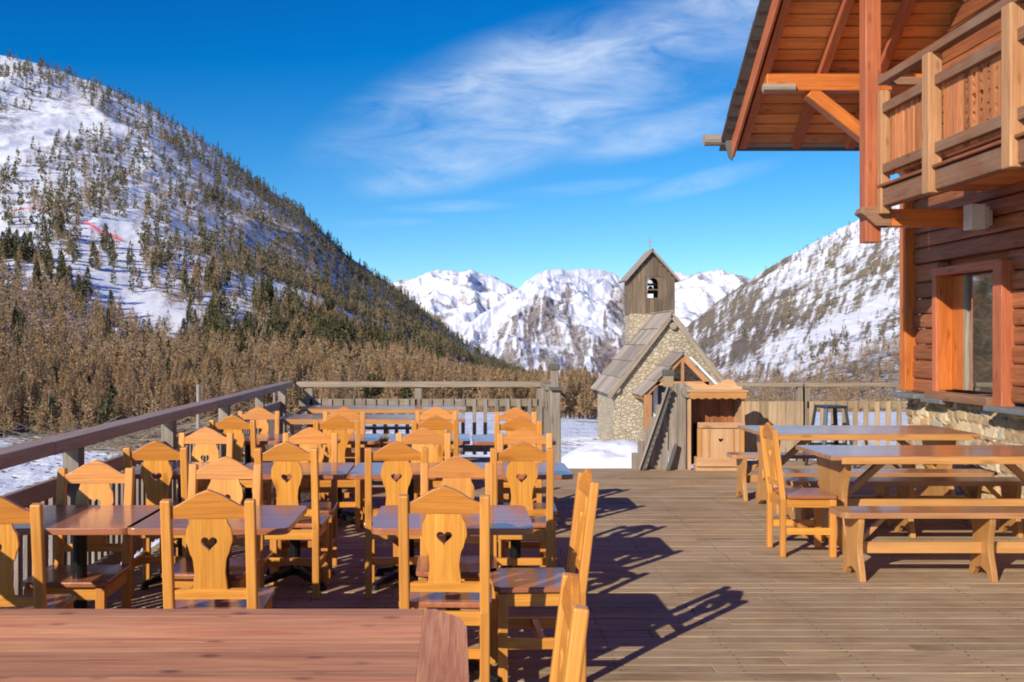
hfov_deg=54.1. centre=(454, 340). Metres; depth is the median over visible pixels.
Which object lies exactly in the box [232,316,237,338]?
pine tree
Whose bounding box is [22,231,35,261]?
pine tree
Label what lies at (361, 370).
larch tree
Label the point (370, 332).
pine tree
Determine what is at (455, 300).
mountain
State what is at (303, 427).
brushwood
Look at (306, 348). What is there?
larch tree
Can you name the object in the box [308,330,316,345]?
pine tree
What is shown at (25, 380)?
larch tree
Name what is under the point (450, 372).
larch tree
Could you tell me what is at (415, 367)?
larch tree
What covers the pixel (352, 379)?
larch tree
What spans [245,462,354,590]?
bistro table
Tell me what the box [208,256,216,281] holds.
pine tree
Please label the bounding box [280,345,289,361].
larch tree
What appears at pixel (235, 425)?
chair
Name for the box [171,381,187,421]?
larch tree
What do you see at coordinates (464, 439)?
bistro table
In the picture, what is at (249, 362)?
larch tree
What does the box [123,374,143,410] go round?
larch tree
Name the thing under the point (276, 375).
larch tree
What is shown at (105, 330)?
pine tree
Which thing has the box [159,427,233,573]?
chair
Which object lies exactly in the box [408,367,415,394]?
larch tree
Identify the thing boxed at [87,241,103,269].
pine tree
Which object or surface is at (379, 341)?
pine tree
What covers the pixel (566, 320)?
mountain
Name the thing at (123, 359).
larch tree
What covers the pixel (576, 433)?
snow ground
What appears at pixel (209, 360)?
larch tree
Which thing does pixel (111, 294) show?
pine tree
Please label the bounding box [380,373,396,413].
larch tree
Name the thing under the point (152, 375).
larch tree
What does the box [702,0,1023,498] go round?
chalet
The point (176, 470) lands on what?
bistro table
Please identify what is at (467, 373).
larch tree
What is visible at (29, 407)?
larch tree
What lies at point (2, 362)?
larch tree
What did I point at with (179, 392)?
larch tree
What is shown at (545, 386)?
deck railing
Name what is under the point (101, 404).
pine tree
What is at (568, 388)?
larch tree
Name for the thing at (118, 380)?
larch tree
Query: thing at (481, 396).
larch tree
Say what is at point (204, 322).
pine tree
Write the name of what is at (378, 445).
bench
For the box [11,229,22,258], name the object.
pine tree
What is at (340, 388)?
larch tree
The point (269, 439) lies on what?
bistro table
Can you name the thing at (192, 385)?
larch tree
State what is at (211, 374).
larch tree
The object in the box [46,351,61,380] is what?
larch tree
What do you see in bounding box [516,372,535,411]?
larch tree
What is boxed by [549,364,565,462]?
tall post
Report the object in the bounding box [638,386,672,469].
stair side
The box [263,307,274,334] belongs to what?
pine tree
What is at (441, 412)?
chair
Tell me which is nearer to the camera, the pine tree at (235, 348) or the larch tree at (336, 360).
the larch tree at (336, 360)
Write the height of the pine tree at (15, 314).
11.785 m
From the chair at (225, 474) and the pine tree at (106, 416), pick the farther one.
the pine tree at (106, 416)
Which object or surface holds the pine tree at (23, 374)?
on the mountain at (44, 119)
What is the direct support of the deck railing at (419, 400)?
attached to the deck
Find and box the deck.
[87,457,1023,681]
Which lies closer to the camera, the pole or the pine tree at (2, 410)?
the pole
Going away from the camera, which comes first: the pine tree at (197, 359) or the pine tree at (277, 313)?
the pine tree at (197, 359)
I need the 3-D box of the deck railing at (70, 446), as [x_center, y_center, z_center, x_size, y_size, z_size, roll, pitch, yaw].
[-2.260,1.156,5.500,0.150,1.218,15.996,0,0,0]
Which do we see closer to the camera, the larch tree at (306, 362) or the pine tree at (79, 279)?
the larch tree at (306, 362)
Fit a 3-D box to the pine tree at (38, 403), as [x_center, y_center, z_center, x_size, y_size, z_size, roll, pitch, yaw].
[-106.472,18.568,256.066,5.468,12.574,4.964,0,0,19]
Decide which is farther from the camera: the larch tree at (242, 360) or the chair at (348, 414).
the larch tree at (242, 360)
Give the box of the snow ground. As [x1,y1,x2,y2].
[0,412,906,588]
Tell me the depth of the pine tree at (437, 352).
537.87 m
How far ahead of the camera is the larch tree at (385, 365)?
291.38 m
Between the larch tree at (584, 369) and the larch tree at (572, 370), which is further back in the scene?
the larch tree at (572, 370)
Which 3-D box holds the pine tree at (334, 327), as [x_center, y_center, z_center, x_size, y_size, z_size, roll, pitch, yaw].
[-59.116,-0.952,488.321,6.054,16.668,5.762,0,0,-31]
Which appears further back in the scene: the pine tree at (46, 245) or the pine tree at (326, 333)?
the pine tree at (46, 245)
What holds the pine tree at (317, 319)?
on the mountain at (44, 119)
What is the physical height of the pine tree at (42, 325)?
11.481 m
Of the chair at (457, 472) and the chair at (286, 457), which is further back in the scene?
the chair at (286, 457)
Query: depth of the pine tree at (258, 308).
511.90 m
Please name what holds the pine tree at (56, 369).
on the mountain at (44, 119)
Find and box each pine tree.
[0,231,10,256]
[0,390,12,432]
[2,227,14,258]
[9,308,19,334]
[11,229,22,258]
[14,333,25,358]
[16,310,24,331]
[18,315,27,340]
[18,370,28,388]
[21,231,28,256]
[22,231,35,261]
[29,258,41,285]
[30,390,44,434]
[33,263,42,287]
[38,321,43,342]
[39,215,49,241]
[40,396,65,434]
[41,241,53,267]
[42,246,55,273]
[46,363,59,391]
[54,212,68,236]
[55,251,67,277]
[58,256,67,281]
[63,265,74,290]
[72,274,87,302]
[75,283,86,308]
[82,267,94,298]
[83,374,91,397]
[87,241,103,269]
[95,398,108,424]
[99,223,111,248]
[99,395,115,424]
[102,320,108,345]
[104,308,111,328]
[106,232,118,258]
[106,289,116,314]
[106,383,121,415]
[107,330,115,351]
[109,387,122,418]
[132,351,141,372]
[148,331,162,354]
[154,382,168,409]
[161,339,173,362]
[162,357,170,376]
[177,318,186,342]
[180,269,189,293]
[184,325,192,347]
[185,276,196,302]
[185,298,193,325]
[190,309,200,333]
[193,356,199,374]
[200,315,211,342]
[204,320,214,344]
[204,345,208,356]
[206,300,213,324]
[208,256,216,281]
[209,281,219,299]
[211,319,217,336]
[212,312,218,328]
[214,300,222,329]
[217,288,228,315]
[219,323,227,348]
[223,316,230,332]
[231,342,239,357]
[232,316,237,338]
[235,322,239,336]
[237,325,247,353]
[241,314,248,336]
[242,321,249,339]
[247,312,256,335]
[250,328,258,346]
[251,286,258,310]
[255,286,269,314]
[256,299,265,325]
[257,273,265,294]
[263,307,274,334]
[263,322,271,349]
[264,278,271,303]
[267,277,274,304]
[267,322,275,337]
[270,368,277,398]
[271,316,277,329]
[275,307,280,324]
[276,318,285,332]
[276,325,287,345]
[278,332,286,346]
[280,304,286,317]
[282,316,288,334]
[285,284,293,308]
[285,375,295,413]
[286,307,292,324]
[288,330,300,353]
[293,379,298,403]
[294,323,302,332]
[296,301,304,328]
[296,328,302,342]
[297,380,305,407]
[305,305,311,331]
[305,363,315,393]
[307,314,314,332]
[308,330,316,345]
[311,313,321,331]
[315,306,324,327]
[316,318,323,337]
[316,329,322,343]
[322,294,330,311]
[322,330,331,352]
[325,313,331,326]
[329,298,336,315]
[329,328,333,343]
[331,322,336,333]
[331,333,340,358]
[334,325,341,336]
[335,332,343,350]
[339,317,345,328]
[341,330,348,346]
[347,321,351,339]
[350,326,357,346]
[358,334,365,359]
[362,372,374,413]
[363,323,367,333]
[365,325,373,345]
[373,325,377,339]
[373,336,385,355]
[375,327,382,343]
[382,332,388,352]
[391,333,398,343]
[398,373,412,413]
[402,343,409,360]
[404,337,411,355]
[428,347,434,357]
[435,349,439,360]
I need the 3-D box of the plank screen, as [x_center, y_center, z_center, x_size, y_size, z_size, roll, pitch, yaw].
[2.569,1.174,12.450,0.742,1.632,0.300,0,0,0]
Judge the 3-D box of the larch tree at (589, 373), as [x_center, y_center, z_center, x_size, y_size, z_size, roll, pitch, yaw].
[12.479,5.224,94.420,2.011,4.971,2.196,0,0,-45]
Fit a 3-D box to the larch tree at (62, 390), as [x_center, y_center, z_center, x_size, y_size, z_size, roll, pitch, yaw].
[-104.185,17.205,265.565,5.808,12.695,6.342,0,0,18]
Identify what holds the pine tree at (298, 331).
on the mountain at (44, 119)
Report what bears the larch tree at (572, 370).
on the mountain at (44, 119)
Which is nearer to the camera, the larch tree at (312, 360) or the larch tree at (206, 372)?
the larch tree at (206, 372)
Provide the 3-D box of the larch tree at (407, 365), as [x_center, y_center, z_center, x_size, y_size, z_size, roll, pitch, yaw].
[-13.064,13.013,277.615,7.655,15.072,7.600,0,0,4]
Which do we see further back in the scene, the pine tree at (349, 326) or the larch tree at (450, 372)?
the pine tree at (349, 326)
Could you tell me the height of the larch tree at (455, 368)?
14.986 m
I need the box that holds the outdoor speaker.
[963,204,992,230]
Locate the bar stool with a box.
[804,404,856,467]
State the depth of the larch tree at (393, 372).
266.50 m
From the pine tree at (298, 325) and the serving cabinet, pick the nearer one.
the serving cabinet
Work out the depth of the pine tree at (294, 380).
268.47 m
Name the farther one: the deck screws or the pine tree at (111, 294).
the pine tree at (111, 294)
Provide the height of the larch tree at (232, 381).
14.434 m
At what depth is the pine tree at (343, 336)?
465.14 m
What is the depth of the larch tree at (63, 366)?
277.17 m
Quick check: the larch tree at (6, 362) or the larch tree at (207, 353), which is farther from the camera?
the larch tree at (207, 353)
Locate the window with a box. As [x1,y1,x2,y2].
[924,258,1014,405]
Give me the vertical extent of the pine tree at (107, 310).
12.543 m
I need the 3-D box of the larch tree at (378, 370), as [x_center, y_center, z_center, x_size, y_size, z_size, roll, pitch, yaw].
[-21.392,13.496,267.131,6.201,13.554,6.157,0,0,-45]
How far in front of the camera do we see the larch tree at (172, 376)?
269.85 m
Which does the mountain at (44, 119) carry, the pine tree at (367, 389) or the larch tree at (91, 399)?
the larch tree at (91, 399)
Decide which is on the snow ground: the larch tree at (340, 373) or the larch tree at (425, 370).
the larch tree at (340, 373)
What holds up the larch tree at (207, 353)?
on the mountain at (44, 119)
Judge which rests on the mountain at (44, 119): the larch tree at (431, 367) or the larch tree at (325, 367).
the larch tree at (325, 367)
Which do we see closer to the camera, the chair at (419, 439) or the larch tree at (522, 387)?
the chair at (419, 439)
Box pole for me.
[196,384,199,428]
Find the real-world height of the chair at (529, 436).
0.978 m
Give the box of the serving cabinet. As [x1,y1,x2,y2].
[686,379,748,470]
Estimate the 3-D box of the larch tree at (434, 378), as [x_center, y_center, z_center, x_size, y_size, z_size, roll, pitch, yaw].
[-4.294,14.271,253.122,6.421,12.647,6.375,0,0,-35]
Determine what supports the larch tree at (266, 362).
on the mountain at (44, 119)
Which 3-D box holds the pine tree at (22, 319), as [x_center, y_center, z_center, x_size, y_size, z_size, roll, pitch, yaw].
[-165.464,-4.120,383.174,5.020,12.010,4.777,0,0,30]
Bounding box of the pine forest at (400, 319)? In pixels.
[0,51,899,411]
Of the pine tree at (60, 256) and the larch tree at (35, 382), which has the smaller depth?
the larch tree at (35, 382)
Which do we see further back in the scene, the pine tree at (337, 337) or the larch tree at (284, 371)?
the pine tree at (337, 337)
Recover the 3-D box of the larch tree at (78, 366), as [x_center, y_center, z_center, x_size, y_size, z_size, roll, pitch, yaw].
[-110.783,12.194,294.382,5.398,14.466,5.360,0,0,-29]
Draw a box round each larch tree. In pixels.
[0,358,8,384]
[0,372,5,391]
[0,382,18,437]
[1,358,10,383]
[2,380,29,431]
[3,364,17,397]
[7,366,21,416]
[9,349,21,377]
[12,376,36,431]
[15,376,35,430]
[17,350,26,374]
[24,377,38,424]
[27,355,46,387]
[29,376,41,397]
[32,383,60,433]
[33,338,47,372]
[33,394,53,434]
[34,348,49,386]
[35,345,51,381]
[42,347,58,375]
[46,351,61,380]
[46,371,61,399]
[52,383,64,422]
[56,361,71,399]
[56,382,67,425]
[56,392,78,433]
[58,364,76,415]
[60,370,81,413]
[63,353,79,387]
[68,350,84,373]
[71,375,83,418]
[73,358,82,388]
[78,374,89,414]
[78,383,97,426]
[81,375,100,415]
[87,389,109,425]
[88,348,100,378]
[88,372,107,411]
[88,381,105,421]
[90,392,101,425]
[92,352,112,390]
[92,360,110,391]
[100,373,108,390]
[110,357,129,393]
[113,383,131,420]
[114,361,126,390]
[115,366,126,407]
[119,352,131,372]
[119,364,147,405]
[119,376,142,419]
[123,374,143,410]
[126,368,141,398]
[139,374,154,413]
[144,362,159,400]
[149,374,166,412]
[151,354,167,401]
[157,381,177,410]
[165,355,179,381]
[165,384,181,421]
[166,357,184,381]
[168,373,180,398]
[171,365,179,382]
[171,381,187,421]
[173,378,189,421]
[175,362,185,378]
[177,367,184,384]
[179,371,195,422]
[179,379,194,420]
[183,356,189,373]
[185,354,193,380]
[186,369,196,402]
[191,372,210,416]
[192,379,216,421]
[194,366,201,383]
[200,349,212,374]
[200,366,215,394]
[201,364,207,380]
[203,371,218,393]
[204,373,220,418]
[205,352,215,382]
[214,349,224,373]
[214,350,224,374]
[215,370,237,417]
[220,356,231,381]
[222,341,231,358]
[222,353,231,375]
[224,370,245,413]
[225,374,240,414]
[230,350,239,371]
[235,353,248,379]
[236,370,242,391]
[237,368,254,410]
[240,380,254,411]
[246,350,253,371]
[249,365,266,400]
[249,376,268,409]
[250,354,263,384]
[255,353,269,385]
[258,345,267,367]
[261,369,272,404]
[265,365,281,402]
[274,356,283,382]
[276,364,288,400]
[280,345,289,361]
[284,358,293,376]
[285,361,297,392]
[286,375,299,413]
[290,350,295,371]
[294,353,306,395]
[294,356,305,387]
[300,343,309,365]
[302,352,318,377]
[303,352,311,376]
[306,356,318,380]
[313,358,329,395]
[314,362,329,398]
[314,362,331,397]
[317,354,328,376]
[318,374,330,398]
[323,367,339,398]
[330,353,338,387]
[333,372,344,398]
[333,374,352,398]
[340,365,364,398]
[340,370,353,398]
[346,365,355,398]
[352,365,379,398]
[353,357,363,391]
[356,364,363,390]
[367,361,383,398]
[371,367,381,413]
[374,362,383,413]
[378,371,393,397]
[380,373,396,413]
[381,362,388,380]
[386,366,397,398]
[389,369,400,397]
[391,359,399,379]
[395,369,410,398]
[396,362,407,398]
[396,369,400,413]
[400,361,410,379]
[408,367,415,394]
[409,363,417,380]
[410,372,427,398]
[420,363,430,395]
[421,366,434,398]
[425,372,446,398]
[427,363,456,398]
[428,364,444,394]
[434,361,441,373]
[446,371,453,397]
[452,363,477,411]
[452,365,462,380]
[459,370,473,411]
[466,366,482,394]
[475,368,494,411]
[476,365,488,396]
[476,366,485,380]
[476,373,494,411]
[481,367,504,410]
[492,369,516,411]
[493,370,508,396]
[493,371,513,406]
[503,371,523,411]
[513,371,527,408]
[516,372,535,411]
[520,367,531,390]
[531,369,544,411]
[532,364,544,406]
[543,365,566,405]
[549,362,566,410]
[559,368,566,387]
[561,373,578,417]
[564,372,578,418]
[565,366,575,387]
[568,376,584,418]
[574,374,585,418]
[575,370,597,418]
[578,365,590,397]
[585,371,593,418]
[587,372,597,419]
[591,361,608,407]
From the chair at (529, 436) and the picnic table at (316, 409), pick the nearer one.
the chair at (529, 436)
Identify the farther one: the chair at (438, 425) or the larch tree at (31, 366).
the larch tree at (31, 366)
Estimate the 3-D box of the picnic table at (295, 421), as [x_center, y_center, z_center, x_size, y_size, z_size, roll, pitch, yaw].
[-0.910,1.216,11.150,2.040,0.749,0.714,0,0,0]
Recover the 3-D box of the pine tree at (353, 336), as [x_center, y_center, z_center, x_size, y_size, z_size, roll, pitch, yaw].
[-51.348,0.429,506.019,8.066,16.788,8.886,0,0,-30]
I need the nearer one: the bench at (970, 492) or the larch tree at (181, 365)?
the bench at (970, 492)
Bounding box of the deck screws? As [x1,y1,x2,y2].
[87,499,1023,679]
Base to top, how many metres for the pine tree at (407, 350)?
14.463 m
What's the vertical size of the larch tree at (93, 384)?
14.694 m
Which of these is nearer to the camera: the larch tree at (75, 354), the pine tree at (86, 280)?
the larch tree at (75, 354)
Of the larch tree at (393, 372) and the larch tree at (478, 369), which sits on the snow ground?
the larch tree at (478, 369)
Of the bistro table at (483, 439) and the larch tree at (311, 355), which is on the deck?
the bistro table at (483, 439)
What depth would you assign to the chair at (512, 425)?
8.18 m
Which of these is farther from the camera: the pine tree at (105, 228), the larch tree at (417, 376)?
the pine tree at (105, 228)
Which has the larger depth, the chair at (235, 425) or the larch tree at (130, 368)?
the larch tree at (130, 368)
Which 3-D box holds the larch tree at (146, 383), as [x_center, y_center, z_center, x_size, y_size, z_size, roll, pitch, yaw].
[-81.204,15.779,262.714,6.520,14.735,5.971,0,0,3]
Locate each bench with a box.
[308,436,444,462]
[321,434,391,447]
[322,448,462,453]
[346,426,447,447]
[726,452,916,500]
[782,469,993,525]
[783,477,1023,537]
[829,506,1023,581]
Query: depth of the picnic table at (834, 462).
7.67 m
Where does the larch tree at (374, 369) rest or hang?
on the snow ground
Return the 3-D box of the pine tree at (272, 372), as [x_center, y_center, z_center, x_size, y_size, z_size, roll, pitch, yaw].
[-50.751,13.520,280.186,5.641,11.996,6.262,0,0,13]
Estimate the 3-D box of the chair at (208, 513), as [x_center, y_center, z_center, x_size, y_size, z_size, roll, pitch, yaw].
[-1.023,1.101,4.352,0.406,0.978,0.486,0,0,-1]
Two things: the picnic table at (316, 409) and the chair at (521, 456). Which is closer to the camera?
the chair at (521, 456)
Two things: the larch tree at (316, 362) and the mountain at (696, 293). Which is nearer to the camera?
the larch tree at (316, 362)
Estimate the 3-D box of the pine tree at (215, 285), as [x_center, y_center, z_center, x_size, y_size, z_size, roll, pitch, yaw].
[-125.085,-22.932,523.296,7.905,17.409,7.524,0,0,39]
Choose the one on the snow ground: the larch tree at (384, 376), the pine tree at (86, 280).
the larch tree at (384, 376)
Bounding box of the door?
[650,385,668,449]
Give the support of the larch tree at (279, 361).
on the mountain at (44, 119)
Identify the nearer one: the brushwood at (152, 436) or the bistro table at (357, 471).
the bistro table at (357, 471)
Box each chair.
[0,496,75,608]
[21,460,134,608]
[123,440,188,596]
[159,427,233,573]
[160,489,274,608]
[161,456,262,587]
[209,415,268,504]
[238,407,279,504]
[254,441,330,599]
[278,427,337,577]
[313,415,359,530]
[321,407,364,519]
[364,441,427,598]
[393,427,450,578]
[398,485,491,681]
[412,415,458,498]
[416,407,456,496]
[416,455,496,663]
[490,441,553,567]
[490,468,598,681]
[494,407,536,502]
[495,416,542,502]
[497,427,557,567]
[549,572,588,681]
[758,422,837,557]
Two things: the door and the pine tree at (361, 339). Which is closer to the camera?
the door
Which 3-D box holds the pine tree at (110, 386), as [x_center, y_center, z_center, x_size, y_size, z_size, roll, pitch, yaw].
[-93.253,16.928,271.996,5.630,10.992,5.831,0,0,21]
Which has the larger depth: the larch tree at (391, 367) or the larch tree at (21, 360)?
the larch tree at (21, 360)
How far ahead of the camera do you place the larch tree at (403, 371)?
264.64 m
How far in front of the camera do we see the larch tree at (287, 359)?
288.76 m
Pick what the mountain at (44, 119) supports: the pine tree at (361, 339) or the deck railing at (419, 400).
the pine tree at (361, 339)
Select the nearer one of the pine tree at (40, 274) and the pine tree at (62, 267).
the pine tree at (40, 274)
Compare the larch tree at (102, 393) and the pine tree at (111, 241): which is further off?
the pine tree at (111, 241)
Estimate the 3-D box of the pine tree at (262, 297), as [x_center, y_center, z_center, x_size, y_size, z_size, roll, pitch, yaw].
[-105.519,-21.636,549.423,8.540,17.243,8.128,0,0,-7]
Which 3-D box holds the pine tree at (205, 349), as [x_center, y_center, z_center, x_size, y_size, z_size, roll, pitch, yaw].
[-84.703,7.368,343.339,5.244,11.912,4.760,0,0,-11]
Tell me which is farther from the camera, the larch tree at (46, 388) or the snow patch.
the larch tree at (46, 388)
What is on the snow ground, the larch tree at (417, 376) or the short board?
the larch tree at (417, 376)
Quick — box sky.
[0,0,899,288]
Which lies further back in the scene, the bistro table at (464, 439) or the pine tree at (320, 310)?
the pine tree at (320, 310)
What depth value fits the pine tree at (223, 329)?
394.37 m
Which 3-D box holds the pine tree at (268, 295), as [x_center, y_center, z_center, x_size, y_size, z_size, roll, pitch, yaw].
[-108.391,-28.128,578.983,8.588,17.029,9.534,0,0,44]
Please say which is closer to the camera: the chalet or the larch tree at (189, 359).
the chalet
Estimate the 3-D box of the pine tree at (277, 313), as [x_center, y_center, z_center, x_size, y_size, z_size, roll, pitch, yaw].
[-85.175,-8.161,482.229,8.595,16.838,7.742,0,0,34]
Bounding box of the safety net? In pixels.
[79,220,121,240]
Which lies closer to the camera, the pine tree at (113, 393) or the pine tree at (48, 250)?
the pine tree at (113, 393)
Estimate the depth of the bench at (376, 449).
10.40 m
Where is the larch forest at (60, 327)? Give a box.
[0,57,991,434]
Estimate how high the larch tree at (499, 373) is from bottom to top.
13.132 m
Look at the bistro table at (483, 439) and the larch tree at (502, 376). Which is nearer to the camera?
the bistro table at (483, 439)
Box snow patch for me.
[690,357,716,383]
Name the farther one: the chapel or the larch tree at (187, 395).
the larch tree at (187, 395)
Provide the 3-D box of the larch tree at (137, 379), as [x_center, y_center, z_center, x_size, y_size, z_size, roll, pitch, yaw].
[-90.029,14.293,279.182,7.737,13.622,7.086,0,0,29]
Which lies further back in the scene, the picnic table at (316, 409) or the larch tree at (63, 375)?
the larch tree at (63, 375)
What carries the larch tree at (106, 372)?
on the mountain at (44, 119)
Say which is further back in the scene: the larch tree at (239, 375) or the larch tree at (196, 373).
the larch tree at (196, 373)
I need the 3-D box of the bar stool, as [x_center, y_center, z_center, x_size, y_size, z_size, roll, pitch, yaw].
[4.730,1.201,12.600,0.486,0.782,0.486,0,0,-8]
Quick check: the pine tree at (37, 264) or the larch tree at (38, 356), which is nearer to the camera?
the larch tree at (38, 356)
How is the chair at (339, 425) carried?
on the deck
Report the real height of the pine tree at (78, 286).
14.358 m
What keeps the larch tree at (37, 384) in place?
on the mountain at (44, 119)
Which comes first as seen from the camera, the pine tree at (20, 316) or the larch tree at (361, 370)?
the larch tree at (361, 370)
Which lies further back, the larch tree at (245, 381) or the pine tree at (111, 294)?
the pine tree at (111, 294)
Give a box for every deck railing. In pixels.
[0,382,292,594]
[296,381,543,454]
[540,382,550,461]
[735,382,804,460]
[802,382,907,460]
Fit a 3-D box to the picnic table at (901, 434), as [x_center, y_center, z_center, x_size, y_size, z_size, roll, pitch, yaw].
[3.790,1.216,9.520,1.940,0.749,0.934,0,0,0]
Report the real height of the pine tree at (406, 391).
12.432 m
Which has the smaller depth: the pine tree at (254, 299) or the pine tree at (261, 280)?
the pine tree at (254, 299)
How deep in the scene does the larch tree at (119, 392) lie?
255.73 m
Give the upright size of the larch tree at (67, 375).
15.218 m
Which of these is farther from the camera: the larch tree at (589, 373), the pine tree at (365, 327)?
the pine tree at (365, 327)
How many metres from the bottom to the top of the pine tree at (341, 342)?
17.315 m
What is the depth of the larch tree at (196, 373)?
278.90 m
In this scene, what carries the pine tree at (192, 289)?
on the mountain at (44, 119)
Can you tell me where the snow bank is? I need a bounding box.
[561,439,693,467]
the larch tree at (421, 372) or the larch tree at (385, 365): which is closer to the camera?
the larch tree at (421, 372)
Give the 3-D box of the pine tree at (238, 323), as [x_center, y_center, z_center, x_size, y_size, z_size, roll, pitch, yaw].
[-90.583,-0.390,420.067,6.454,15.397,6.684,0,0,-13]
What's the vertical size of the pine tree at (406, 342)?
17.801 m
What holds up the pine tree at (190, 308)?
on the mountain at (44, 119)
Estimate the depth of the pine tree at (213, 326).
416.75 m
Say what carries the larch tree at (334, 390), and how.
on the snow ground
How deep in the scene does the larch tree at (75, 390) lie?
270.78 m
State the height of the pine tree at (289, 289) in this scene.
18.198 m
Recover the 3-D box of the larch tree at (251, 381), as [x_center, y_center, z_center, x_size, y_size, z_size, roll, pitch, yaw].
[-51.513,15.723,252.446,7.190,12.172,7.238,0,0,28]
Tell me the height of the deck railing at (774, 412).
1.216 m
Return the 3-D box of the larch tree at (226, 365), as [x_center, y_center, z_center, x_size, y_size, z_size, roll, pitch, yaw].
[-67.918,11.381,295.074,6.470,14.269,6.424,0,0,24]
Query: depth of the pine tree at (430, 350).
525.72 m
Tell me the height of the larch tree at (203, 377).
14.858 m
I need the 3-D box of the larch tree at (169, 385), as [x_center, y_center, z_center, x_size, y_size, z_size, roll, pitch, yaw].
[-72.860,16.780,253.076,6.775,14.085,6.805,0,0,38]
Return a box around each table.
[0,609,468,681]
[13,505,159,608]
[122,462,242,589]
[127,505,306,587]
[217,434,292,499]
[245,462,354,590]
[280,414,464,457]
[295,434,381,527]
[300,405,465,442]
[349,462,442,589]
[372,505,533,681]
[388,434,469,444]
[471,462,572,567]
[472,435,555,502]
[738,425,979,513]
[796,445,1023,554]
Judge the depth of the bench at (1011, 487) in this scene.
8.14 m
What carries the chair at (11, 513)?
on the deck
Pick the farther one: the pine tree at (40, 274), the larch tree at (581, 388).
the pine tree at (40, 274)
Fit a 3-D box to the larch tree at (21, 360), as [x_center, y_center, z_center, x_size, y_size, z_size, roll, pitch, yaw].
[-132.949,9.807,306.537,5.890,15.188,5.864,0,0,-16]
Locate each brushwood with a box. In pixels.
[0,415,147,449]
[79,403,253,453]
[237,401,370,433]
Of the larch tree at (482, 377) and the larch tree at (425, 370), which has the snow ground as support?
the larch tree at (482, 377)
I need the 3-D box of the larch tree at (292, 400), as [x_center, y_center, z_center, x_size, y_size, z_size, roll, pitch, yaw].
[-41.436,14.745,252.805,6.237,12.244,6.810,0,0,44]
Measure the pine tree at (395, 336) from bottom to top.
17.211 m
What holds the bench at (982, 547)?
on the deck
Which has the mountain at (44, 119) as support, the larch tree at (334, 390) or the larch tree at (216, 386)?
the larch tree at (216, 386)
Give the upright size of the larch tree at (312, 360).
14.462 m
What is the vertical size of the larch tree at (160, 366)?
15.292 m
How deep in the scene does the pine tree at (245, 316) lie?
436.33 m
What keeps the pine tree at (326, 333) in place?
on the mountain at (44, 119)
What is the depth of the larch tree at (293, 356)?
305.53 m
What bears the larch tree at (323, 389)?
on the snow ground
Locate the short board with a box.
[666,444,677,470]
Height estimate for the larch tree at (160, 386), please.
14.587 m
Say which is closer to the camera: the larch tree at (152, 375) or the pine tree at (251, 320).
the larch tree at (152, 375)
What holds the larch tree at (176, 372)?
on the mountain at (44, 119)
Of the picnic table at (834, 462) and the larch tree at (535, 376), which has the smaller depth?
the picnic table at (834, 462)
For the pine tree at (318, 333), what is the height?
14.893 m
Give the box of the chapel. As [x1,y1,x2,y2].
[590,236,724,449]
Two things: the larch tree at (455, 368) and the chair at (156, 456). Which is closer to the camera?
the chair at (156, 456)
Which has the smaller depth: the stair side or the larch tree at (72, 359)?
the stair side
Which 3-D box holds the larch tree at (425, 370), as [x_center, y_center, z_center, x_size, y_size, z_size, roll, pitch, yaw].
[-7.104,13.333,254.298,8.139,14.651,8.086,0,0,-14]
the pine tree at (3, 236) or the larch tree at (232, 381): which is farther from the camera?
the pine tree at (3, 236)
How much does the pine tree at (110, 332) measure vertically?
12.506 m
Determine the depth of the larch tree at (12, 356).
306.15 m
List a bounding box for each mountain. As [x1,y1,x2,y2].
[0,55,512,438]
[391,269,517,331]
[454,269,624,378]
[647,269,749,326]
[686,204,992,411]
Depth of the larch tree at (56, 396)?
261.42 m
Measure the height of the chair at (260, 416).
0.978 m
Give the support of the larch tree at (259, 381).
on the mountain at (44, 119)
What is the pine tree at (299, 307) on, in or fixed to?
on the mountain at (44, 119)
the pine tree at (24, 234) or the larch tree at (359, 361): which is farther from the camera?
the pine tree at (24, 234)
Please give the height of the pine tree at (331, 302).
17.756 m
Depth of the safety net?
655.67 m
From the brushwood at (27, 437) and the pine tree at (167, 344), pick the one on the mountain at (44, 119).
the pine tree at (167, 344)
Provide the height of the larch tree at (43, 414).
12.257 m
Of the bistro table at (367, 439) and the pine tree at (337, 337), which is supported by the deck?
the bistro table at (367, 439)
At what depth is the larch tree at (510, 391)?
250.66 m
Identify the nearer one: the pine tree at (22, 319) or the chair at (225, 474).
the chair at (225, 474)
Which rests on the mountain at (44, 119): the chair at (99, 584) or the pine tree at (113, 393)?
the pine tree at (113, 393)
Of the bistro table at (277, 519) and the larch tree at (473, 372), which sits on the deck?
the bistro table at (277, 519)
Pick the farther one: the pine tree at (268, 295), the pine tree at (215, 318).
the pine tree at (268, 295)
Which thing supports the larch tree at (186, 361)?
on the mountain at (44, 119)
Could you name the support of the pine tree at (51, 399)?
on the mountain at (44, 119)
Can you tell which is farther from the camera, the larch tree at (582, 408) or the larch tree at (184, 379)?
the larch tree at (184, 379)

